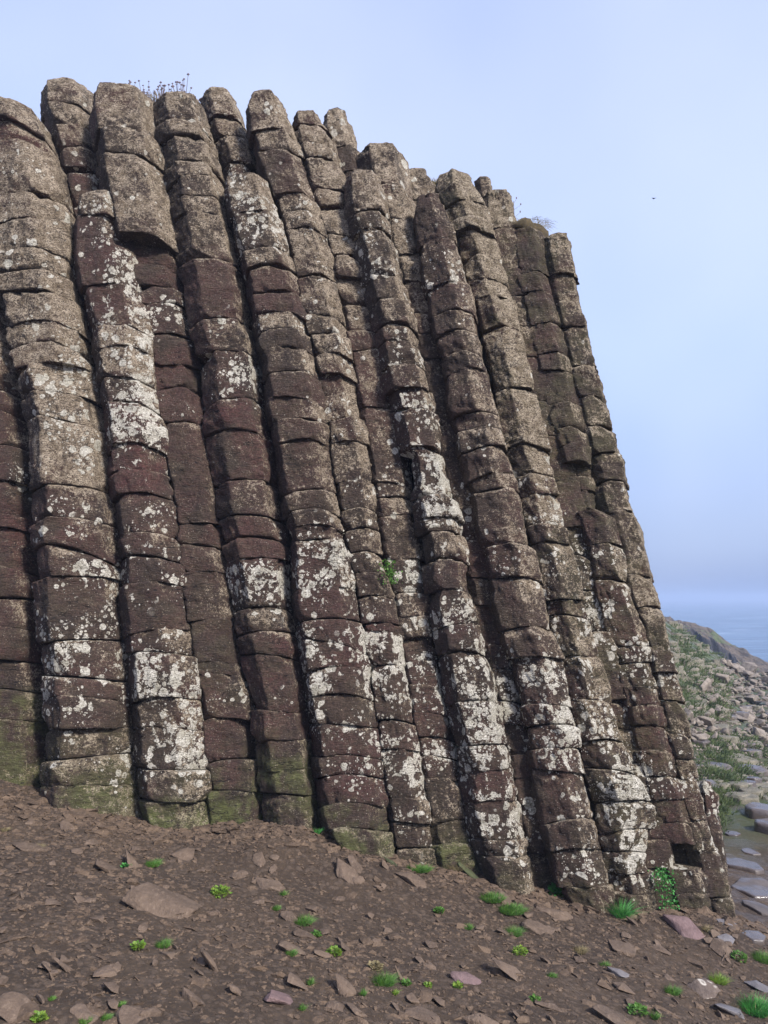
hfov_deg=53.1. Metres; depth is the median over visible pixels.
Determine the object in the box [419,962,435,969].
stone
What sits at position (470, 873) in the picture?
stone
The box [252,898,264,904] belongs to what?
stone
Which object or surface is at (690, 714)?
boulder
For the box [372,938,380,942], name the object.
stone
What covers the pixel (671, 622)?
column stump
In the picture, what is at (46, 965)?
stone
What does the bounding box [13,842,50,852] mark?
stone
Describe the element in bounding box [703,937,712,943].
stone
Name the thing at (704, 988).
stone
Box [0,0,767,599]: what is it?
sky
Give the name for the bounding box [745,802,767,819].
wet slab
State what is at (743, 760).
column stump
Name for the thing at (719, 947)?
stone
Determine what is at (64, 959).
stone
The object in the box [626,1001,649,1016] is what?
leafy plant
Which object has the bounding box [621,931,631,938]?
stone
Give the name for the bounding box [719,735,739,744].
column stump
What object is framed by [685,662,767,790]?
rubble
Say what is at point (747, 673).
boulder
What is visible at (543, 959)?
stone
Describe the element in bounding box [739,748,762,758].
column stump
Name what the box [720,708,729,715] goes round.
column stump
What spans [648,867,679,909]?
creeping plant
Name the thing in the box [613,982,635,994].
stone
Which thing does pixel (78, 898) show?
stone
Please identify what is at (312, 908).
stone
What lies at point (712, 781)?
stone
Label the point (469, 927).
grass tuft
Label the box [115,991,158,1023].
stone
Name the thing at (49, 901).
stone
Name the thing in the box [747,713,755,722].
boulder
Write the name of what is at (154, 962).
stone
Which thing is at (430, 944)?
stone
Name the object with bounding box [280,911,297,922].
stone
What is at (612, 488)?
basalt column
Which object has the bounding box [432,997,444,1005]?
stone
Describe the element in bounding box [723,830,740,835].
wet slab
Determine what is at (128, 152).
basalt column
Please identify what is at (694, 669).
column stump
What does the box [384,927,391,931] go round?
stone
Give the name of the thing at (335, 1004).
stone
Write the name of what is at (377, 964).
leafy plant
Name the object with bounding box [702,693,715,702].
boulder
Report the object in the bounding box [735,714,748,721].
boulder
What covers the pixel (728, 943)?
stone
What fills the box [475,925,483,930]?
stone
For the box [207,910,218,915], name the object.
stone
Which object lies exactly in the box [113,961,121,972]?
stone
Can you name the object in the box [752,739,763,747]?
column stump
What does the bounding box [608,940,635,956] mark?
stone
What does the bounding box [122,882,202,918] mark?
stone
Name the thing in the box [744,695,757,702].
boulder
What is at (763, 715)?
boulder
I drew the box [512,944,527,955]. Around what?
leafy plant
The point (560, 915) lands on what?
stone
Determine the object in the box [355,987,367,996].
grass tuft
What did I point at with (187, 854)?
stone
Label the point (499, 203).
basalt column
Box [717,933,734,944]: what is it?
stone
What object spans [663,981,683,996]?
grass tuft
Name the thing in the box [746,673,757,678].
boulder
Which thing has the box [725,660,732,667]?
boulder
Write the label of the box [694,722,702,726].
boulder
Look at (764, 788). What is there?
column stump
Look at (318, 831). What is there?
grass tuft
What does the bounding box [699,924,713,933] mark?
grass tuft
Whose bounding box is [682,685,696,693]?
column stump
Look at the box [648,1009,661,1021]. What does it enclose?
grass tuft
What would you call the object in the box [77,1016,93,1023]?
grass tuft
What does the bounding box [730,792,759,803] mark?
column stump
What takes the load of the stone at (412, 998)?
on the ground at (734, 846)
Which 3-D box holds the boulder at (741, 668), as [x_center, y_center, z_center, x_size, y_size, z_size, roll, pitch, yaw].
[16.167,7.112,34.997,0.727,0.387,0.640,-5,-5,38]
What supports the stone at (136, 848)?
on the ground at (734, 846)
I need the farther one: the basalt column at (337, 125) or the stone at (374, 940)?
the basalt column at (337, 125)
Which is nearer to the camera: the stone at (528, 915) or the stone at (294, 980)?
the stone at (294, 980)
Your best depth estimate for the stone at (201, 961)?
3.80 m
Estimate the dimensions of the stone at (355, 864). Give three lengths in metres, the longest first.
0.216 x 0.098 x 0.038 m
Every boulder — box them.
[684,707,693,719]
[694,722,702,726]
[694,733,706,739]
[697,716,713,725]
[699,678,711,691]
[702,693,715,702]
[706,726,717,732]
[711,732,717,740]
[713,673,728,682]
[713,707,720,715]
[721,728,730,735]
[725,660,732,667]
[730,665,738,672]
[731,698,739,704]
[733,663,744,672]
[735,686,742,692]
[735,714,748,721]
[740,662,757,672]
[742,670,753,678]
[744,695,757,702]
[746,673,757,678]
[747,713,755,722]
[752,726,765,736]
[753,736,767,743]
[755,719,764,725]
[758,676,767,682]
[758,685,767,689]
[758,713,767,718]
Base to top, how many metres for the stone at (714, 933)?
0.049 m
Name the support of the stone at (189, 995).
on the ground at (734, 846)
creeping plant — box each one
[377,559,402,583]
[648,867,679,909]
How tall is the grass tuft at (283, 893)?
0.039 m
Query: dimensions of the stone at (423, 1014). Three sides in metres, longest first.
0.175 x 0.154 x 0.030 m
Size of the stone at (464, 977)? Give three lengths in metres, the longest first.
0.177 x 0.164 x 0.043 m
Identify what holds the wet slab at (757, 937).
on the ground at (734, 846)
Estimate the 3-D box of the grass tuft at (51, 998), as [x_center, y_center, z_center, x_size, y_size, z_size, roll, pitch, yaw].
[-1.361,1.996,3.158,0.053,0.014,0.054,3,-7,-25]
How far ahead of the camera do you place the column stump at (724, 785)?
13.33 m
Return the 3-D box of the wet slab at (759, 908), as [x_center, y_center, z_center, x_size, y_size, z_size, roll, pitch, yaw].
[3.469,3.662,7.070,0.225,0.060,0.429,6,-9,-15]
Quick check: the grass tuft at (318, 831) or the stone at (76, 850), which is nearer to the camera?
the stone at (76, 850)
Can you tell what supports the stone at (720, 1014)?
on the ground at (734, 846)
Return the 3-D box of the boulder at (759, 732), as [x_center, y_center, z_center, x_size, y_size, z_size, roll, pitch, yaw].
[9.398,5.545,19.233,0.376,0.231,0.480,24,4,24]
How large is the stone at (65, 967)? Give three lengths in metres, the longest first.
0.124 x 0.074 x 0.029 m
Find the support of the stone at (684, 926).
on the ground at (734, 846)
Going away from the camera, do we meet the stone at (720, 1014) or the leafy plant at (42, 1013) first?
the leafy plant at (42, 1013)
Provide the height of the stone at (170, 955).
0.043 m
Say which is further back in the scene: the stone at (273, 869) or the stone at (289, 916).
the stone at (273, 869)
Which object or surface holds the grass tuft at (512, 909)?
on the ground at (734, 846)
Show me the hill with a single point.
(382, 719)
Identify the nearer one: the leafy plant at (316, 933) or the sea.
the leafy plant at (316, 933)
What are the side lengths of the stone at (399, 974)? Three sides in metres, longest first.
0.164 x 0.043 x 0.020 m
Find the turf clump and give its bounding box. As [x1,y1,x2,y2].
[511,216,555,236]
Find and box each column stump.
[667,621,677,628]
[669,640,678,646]
[670,647,680,652]
[678,671,686,681]
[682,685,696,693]
[687,667,698,671]
[691,739,710,745]
[707,761,732,771]
[711,659,720,665]
[712,683,725,687]
[713,724,728,731]
[714,782,730,789]
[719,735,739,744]
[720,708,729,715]
[720,791,750,797]
[727,755,749,764]
[728,781,747,789]
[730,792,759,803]
[731,779,756,786]
[736,711,748,718]
[739,705,752,711]
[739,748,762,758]
[739,787,763,797]
[740,764,767,776]
[745,776,761,782]
[747,743,756,748]
[750,759,758,764]
[752,706,762,709]
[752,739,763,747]
[756,785,767,792]
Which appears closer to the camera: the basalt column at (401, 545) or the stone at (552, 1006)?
the stone at (552, 1006)
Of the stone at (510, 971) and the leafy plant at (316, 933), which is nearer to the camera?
the stone at (510, 971)
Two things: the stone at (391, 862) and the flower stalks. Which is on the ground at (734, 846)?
the stone at (391, 862)
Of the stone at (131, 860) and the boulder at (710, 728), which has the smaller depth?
the stone at (131, 860)
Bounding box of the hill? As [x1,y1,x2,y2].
[56,315,660,847]
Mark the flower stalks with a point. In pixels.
(159, 93)
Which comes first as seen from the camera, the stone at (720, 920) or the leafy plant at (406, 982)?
the leafy plant at (406, 982)
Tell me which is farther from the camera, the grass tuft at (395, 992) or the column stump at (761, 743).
the column stump at (761, 743)
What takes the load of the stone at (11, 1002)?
on the ground at (734, 846)
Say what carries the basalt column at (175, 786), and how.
on the ground at (734, 846)
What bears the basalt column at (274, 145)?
on the ground at (734, 846)
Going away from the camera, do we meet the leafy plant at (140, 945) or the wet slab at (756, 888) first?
the leafy plant at (140, 945)
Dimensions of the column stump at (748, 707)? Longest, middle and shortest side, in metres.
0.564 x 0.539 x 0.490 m
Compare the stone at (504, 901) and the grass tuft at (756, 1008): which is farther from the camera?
the stone at (504, 901)
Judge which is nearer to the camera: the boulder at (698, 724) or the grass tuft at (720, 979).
the grass tuft at (720, 979)
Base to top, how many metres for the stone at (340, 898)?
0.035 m
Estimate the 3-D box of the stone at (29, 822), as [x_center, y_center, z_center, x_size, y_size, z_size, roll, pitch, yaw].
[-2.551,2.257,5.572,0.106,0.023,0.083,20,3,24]
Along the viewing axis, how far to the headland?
70.43 m
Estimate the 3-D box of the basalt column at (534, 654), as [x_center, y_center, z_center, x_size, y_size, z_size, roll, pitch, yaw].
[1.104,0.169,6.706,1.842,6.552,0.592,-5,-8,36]
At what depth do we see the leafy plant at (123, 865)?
5.06 m
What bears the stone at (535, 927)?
on the ground at (734, 846)
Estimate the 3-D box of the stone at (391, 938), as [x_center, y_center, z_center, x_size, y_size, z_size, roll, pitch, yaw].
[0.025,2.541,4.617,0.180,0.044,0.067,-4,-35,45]
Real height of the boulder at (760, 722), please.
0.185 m
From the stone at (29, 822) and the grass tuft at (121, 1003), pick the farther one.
the stone at (29, 822)
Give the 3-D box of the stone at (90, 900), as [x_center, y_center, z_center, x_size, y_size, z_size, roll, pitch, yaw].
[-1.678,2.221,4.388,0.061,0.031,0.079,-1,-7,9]
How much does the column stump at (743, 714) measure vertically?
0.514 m
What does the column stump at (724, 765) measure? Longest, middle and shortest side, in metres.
0.577 x 0.551 x 0.501 m
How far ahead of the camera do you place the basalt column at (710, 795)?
6.51 m
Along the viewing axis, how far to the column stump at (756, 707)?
25.13 m
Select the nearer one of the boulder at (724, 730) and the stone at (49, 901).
the stone at (49, 901)
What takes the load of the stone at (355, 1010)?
on the ground at (734, 846)
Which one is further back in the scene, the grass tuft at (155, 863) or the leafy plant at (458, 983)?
the grass tuft at (155, 863)
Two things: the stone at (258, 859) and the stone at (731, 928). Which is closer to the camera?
the stone at (258, 859)
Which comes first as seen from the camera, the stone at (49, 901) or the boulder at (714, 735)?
the stone at (49, 901)
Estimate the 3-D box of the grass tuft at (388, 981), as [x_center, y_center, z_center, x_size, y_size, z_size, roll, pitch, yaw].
[0.012,2.367,3.904,0.219,0.055,0.232,0,-6,0]
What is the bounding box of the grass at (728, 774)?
[669,623,767,834]
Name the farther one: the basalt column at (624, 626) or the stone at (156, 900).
the basalt column at (624, 626)
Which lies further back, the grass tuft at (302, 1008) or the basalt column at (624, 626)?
the basalt column at (624, 626)
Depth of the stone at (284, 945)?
4.13 m
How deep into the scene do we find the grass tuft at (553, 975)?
4.35 m
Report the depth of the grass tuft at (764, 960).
5.32 m
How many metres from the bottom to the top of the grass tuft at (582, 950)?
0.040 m
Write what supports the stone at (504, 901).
on the ground at (734, 846)
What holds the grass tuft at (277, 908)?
on the ground at (734, 846)
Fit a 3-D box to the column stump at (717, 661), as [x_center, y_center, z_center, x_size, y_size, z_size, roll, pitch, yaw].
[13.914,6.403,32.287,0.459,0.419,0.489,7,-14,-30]
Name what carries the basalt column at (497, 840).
on the ground at (734, 846)
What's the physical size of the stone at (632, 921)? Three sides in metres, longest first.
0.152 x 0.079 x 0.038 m
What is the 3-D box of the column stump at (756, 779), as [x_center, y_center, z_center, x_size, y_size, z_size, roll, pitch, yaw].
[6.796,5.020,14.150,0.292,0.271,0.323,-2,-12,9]
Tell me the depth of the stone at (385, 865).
5.58 m
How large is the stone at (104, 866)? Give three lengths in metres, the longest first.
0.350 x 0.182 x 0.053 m
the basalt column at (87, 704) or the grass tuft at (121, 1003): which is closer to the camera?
the grass tuft at (121, 1003)
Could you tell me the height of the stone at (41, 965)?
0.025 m
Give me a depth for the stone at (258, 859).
5.37 m
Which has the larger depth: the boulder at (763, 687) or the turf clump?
the boulder at (763, 687)
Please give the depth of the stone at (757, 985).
4.88 m
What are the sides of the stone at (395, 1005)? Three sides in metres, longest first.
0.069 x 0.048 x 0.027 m
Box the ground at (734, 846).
[0,618,767,1023]
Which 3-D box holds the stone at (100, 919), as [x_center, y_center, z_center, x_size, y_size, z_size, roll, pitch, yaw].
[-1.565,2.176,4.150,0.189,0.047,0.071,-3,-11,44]
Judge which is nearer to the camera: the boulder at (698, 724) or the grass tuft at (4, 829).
the grass tuft at (4, 829)
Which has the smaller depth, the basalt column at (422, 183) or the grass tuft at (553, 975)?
the grass tuft at (553, 975)
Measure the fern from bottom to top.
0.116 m
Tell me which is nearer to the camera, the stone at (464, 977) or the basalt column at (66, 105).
the stone at (464, 977)
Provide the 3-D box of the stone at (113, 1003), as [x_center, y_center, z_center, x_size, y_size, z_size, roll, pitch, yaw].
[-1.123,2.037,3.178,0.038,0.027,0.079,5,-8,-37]
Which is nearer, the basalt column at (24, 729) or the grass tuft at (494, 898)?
the grass tuft at (494, 898)
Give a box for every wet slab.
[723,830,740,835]
[726,857,764,874]
[731,878,767,900]
[741,848,760,855]
[742,900,767,915]
[742,930,765,944]
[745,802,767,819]
[754,818,767,834]
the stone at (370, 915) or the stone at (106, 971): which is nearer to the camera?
the stone at (106, 971)
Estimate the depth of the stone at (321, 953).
4.14 m
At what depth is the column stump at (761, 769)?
14.91 m
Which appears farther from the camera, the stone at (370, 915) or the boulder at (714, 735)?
the boulder at (714, 735)
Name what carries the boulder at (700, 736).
on the ground at (734, 846)
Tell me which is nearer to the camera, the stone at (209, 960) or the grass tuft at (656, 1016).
the stone at (209, 960)
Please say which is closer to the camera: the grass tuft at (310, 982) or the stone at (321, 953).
the grass tuft at (310, 982)
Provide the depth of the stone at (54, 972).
3.41 m
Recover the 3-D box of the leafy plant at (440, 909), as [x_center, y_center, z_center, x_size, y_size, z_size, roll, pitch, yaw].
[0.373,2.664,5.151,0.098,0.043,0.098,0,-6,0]
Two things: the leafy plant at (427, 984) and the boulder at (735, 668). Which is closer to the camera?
the leafy plant at (427, 984)
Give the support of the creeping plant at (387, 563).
attached to the basalt column at (274, 145)
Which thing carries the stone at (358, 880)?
on the ground at (734, 846)
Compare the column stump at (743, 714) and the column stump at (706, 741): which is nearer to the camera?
the column stump at (706, 741)
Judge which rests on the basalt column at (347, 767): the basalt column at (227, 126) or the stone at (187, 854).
the basalt column at (227, 126)
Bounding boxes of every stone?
[0,926,6,932]
[0,975,8,985]
[0,991,30,1022]
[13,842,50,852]
[25,819,34,824]
[36,993,44,1006]
[38,961,49,968]
[41,962,51,971]
[45,898,60,905]
[47,970,58,976]
[53,957,72,971]
[59,820,74,829]
[60,954,70,963]
[69,1003,98,1023]
[71,848,82,853]
[74,895,84,902]
[82,897,95,902]
[83,839,98,844]
[90,905,104,922]
[93,965,116,976]
[95,858,119,872]
[103,982,118,993]
[107,999,118,1008]
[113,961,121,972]
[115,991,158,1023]
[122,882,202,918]
[125,849,139,867]
[132,846,150,850]
[137,922,147,932]
[139,1007,161,1016]
[151,959,158,966]
[160,942,175,958]
[171,847,194,860]
[182,987,204,1005]
[195,957,206,965]
[195,969,203,975]
[196,868,205,872]
[200,948,218,971]
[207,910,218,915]
[228,872,246,879]
[229,984,240,995]
[238,870,248,875]
[252,851,265,866]
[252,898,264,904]
[255,877,285,890]
[264,989,292,1004]
[269,854,278,860]
[269,864,276,873]
[278,940,304,953]
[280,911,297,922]
[287,972,307,990]
[293,928,316,938]
[304,898,316,912]
[313,949,332,957]
[319,928,330,934]
[326,1000,343,1011]
[334,896,344,900]
[335,973,356,996]
[336,857,357,883]
[339,941,349,950]
[346,1002,366,1016]
[347,854,361,872]
[352,876,364,884]
[367,912,374,918]
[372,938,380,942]
[381,860,388,869]
[384,857,396,865]
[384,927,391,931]
[385,934,397,940]
[392,1002,399,1010]
[394,965,402,981]
[395,872,426,887]
[405,1006,440,1023]
[406,990,419,1003]
[415,955,423,962]
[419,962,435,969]
[424,940,437,947]
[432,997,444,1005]
[450,971,481,984]
[458,862,478,878]
[463,1013,499,1023]
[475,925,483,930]
[491,957,520,981]
[496,928,509,934]
[499,890,510,904]
[521,919,554,934]
[524,909,532,917]
[535,1001,561,1011]
[536,906,572,920]
[540,957,547,962]
[573,956,584,962]
[592,1004,628,1023]
[596,965,615,978]
[607,967,629,977]
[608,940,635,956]
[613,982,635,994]
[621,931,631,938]
[625,998,634,1004]
[626,916,637,925]
[653,944,670,954]
[662,914,704,939]
[663,972,674,980]
[686,978,719,998]
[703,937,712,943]
[704,779,719,787]
[709,938,732,960]
[710,929,720,936]
[715,1003,744,1018]
[716,919,735,925]
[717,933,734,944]
[717,1009,724,1018]
[724,941,731,946]
[728,926,735,931]
[744,980,767,992]
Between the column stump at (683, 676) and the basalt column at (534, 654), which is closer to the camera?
the basalt column at (534, 654)
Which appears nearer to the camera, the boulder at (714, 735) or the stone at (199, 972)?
the stone at (199, 972)
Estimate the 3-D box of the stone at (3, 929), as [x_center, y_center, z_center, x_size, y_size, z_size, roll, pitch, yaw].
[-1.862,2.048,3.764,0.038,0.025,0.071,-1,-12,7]
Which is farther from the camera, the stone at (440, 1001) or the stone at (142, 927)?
the stone at (142, 927)
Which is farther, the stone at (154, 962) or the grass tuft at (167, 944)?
the grass tuft at (167, 944)
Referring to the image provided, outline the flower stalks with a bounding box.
[128,73,198,101]
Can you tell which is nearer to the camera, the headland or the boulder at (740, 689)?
the boulder at (740, 689)
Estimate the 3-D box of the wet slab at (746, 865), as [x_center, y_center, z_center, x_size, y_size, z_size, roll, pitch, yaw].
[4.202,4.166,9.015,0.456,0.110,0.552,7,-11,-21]
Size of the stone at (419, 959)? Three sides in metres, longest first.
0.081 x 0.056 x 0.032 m
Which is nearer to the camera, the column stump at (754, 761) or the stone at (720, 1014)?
the stone at (720, 1014)
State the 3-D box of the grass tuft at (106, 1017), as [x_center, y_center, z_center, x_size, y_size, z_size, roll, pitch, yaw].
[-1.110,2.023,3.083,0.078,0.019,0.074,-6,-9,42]
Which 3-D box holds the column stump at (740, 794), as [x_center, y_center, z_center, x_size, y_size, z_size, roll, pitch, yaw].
[5.889,4.940,12.893,0.502,0.446,0.458,-6,-11,31]
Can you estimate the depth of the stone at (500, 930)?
5.01 m
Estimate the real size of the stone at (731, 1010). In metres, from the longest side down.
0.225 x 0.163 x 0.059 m
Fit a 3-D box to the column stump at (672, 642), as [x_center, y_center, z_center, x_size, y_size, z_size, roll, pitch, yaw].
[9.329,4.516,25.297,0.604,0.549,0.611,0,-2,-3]
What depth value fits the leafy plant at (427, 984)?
3.96 m
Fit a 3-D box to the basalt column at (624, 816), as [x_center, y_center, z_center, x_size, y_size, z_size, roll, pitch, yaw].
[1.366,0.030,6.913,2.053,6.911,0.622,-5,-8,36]
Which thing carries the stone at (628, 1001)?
on the ground at (734, 846)
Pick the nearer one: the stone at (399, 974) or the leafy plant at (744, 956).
the stone at (399, 974)
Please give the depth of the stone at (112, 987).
3.35 m
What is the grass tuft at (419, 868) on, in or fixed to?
on the ground at (734, 846)
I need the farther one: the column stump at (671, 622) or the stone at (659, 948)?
the column stump at (671, 622)
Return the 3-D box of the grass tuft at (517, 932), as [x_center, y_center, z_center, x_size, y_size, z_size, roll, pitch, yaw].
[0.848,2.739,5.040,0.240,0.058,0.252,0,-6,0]
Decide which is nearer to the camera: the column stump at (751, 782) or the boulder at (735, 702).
the column stump at (751, 782)
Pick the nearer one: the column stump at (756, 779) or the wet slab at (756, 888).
the wet slab at (756, 888)
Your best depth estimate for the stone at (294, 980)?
3.72 m
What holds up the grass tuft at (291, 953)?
on the ground at (734, 846)
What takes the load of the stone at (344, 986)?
on the ground at (734, 846)
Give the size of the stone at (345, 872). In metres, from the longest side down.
0.263 x 0.159 x 0.063 m
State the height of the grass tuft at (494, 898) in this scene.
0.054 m
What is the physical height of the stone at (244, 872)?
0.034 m
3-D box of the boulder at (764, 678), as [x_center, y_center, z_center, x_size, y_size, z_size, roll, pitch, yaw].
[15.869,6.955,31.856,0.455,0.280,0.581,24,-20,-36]
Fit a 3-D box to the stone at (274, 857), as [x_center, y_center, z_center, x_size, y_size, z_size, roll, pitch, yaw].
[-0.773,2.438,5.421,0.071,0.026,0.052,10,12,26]
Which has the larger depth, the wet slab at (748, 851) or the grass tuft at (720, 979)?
the wet slab at (748, 851)
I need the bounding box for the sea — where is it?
[659,600,767,661]
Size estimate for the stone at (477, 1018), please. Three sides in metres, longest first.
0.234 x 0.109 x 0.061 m
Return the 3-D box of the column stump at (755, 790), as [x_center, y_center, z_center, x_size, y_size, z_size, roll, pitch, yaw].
[6.303,4.938,13.198,0.406,0.365,0.401,-1,-4,12]
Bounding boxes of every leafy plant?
[29,1010,49,1022]
[120,862,131,867]
[129,939,146,949]
[210,884,234,897]
[311,929,321,937]
[325,945,342,956]
[367,960,383,971]
[402,978,411,985]
[424,981,432,987]
[433,906,444,914]
[452,980,464,988]
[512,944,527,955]
[528,993,540,1001]
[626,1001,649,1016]
[730,950,747,962]
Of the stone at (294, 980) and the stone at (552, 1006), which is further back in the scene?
the stone at (552, 1006)
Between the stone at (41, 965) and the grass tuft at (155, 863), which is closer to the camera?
the stone at (41, 965)
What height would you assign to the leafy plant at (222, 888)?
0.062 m
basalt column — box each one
[0,96,141,817]
[0,296,55,787]
[40,77,99,218]
[73,189,212,829]
[88,82,263,824]
[153,91,317,829]
[199,86,256,188]
[223,173,394,857]
[245,89,436,865]
[292,110,481,873]
[323,107,359,178]
[344,169,534,894]
[355,142,551,888]
[410,168,435,206]
[413,193,615,913]
[435,168,657,910]
[474,176,491,197]
[483,189,676,904]
[515,226,712,911]
[544,232,735,917]
[697,780,734,904]
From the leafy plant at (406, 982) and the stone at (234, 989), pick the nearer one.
the stone at (234, 989)
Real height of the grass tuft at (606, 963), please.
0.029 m
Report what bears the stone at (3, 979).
on the ground at (734, 846)
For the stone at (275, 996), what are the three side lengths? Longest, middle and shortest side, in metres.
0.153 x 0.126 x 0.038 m
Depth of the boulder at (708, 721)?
18.04 m
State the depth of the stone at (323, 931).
4.48 m
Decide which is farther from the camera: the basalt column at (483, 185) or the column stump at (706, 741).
the column stump at (706, 741)
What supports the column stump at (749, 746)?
on the ground at (734, 846)
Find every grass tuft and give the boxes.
[0,827,10,831]
[48,995,55,1000]
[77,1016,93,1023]
[101,1013,115,1020]
[118,1000,127,1006]
[144,858,163,867]
[153,938,172,948]
[272,905,281,910]
[279,890,290,896]
[285,948,299,956]
[294,913,321,926]
[295,1002,310,1011]
[303,975,316,985]
[312,827,324,833]
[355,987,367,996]
[367,969,403,987]
[392,988,400,995]
[406,863,432,872]
[446,862,470,871]
[463,923,474,929]
[480,891,507,903]
[497,901,529,915]
[498,926,527,937]
[544,972,557,977]
[572,945,588,954]
[596,894,644,919]
[598,961,611,966]
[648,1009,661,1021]
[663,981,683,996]
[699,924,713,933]
[706,971,733,985]
[730,992,767,1017]
[749,949,767,964]
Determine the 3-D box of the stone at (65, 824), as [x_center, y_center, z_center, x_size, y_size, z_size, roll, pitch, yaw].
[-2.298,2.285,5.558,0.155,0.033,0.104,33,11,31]
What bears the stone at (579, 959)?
on the ground at (734, 846)
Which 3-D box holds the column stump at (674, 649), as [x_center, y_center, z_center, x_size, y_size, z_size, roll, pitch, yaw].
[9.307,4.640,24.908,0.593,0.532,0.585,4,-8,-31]
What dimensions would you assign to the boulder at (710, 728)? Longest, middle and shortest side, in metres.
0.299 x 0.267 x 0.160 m
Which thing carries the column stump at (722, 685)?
on the ground at (734, 846)
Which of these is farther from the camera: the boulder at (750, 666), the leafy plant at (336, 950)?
the boulder at (750, 666)
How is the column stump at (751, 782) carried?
on the ground at (734, 846)
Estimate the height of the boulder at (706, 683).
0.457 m
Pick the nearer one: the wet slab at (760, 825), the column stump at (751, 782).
the wet slab at (760, 825)
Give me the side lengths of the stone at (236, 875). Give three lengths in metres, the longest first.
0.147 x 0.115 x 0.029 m
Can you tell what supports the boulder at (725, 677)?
on the ground at (734, 846)
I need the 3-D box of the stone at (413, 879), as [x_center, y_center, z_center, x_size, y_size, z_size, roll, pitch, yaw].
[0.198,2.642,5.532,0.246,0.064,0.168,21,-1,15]
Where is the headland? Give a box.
[664,616,767,671]
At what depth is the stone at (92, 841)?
5.35 m
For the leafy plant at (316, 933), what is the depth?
4.42 m
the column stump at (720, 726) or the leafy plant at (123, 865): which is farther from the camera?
the column stump at (720, 726)
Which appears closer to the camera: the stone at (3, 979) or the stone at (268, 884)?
the stone at (3, 979)
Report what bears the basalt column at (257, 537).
on the ground at (734, 846)
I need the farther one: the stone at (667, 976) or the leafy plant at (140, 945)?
the stone at (667, 976)
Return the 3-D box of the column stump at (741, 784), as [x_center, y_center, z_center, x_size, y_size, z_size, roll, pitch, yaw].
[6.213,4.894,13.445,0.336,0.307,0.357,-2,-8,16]
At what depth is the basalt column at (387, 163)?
6.83 m
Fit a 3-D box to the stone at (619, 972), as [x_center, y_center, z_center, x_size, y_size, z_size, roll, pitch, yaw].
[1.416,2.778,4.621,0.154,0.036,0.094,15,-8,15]
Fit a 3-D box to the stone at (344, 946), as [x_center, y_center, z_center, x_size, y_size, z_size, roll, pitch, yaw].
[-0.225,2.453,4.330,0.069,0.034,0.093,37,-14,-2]
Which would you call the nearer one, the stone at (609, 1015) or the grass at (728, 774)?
the stone at (609, 1015)
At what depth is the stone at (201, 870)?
5.16 m
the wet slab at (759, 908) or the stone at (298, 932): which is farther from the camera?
the wet slab at (759, 908)
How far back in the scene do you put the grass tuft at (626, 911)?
5.68 m
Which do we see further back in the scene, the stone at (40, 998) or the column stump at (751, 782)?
the column stump at (751, 782)
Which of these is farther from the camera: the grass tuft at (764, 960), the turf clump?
the turf clump
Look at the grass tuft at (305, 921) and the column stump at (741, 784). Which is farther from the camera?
the column stump at (741, 784)
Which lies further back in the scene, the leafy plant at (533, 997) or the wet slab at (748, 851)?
the wet slab at (748, 851)
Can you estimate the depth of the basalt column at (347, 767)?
6.46 m
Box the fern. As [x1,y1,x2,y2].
[547,882,562,896]
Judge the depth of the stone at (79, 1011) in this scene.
3.08 m
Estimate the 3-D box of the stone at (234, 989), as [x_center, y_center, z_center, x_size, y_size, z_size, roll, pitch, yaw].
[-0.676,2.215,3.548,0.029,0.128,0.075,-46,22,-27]
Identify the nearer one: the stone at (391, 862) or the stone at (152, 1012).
the stone at (152, 1012)
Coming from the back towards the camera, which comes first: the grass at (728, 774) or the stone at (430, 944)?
the grass at (728, 774)
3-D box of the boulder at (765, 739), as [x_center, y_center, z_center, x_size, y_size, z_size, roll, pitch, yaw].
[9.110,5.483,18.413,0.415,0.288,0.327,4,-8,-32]
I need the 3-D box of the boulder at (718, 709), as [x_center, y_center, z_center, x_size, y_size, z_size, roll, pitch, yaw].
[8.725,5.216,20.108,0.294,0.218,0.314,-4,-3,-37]
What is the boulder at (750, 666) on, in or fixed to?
on the ground at (734, 846)
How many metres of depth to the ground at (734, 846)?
4.52 m

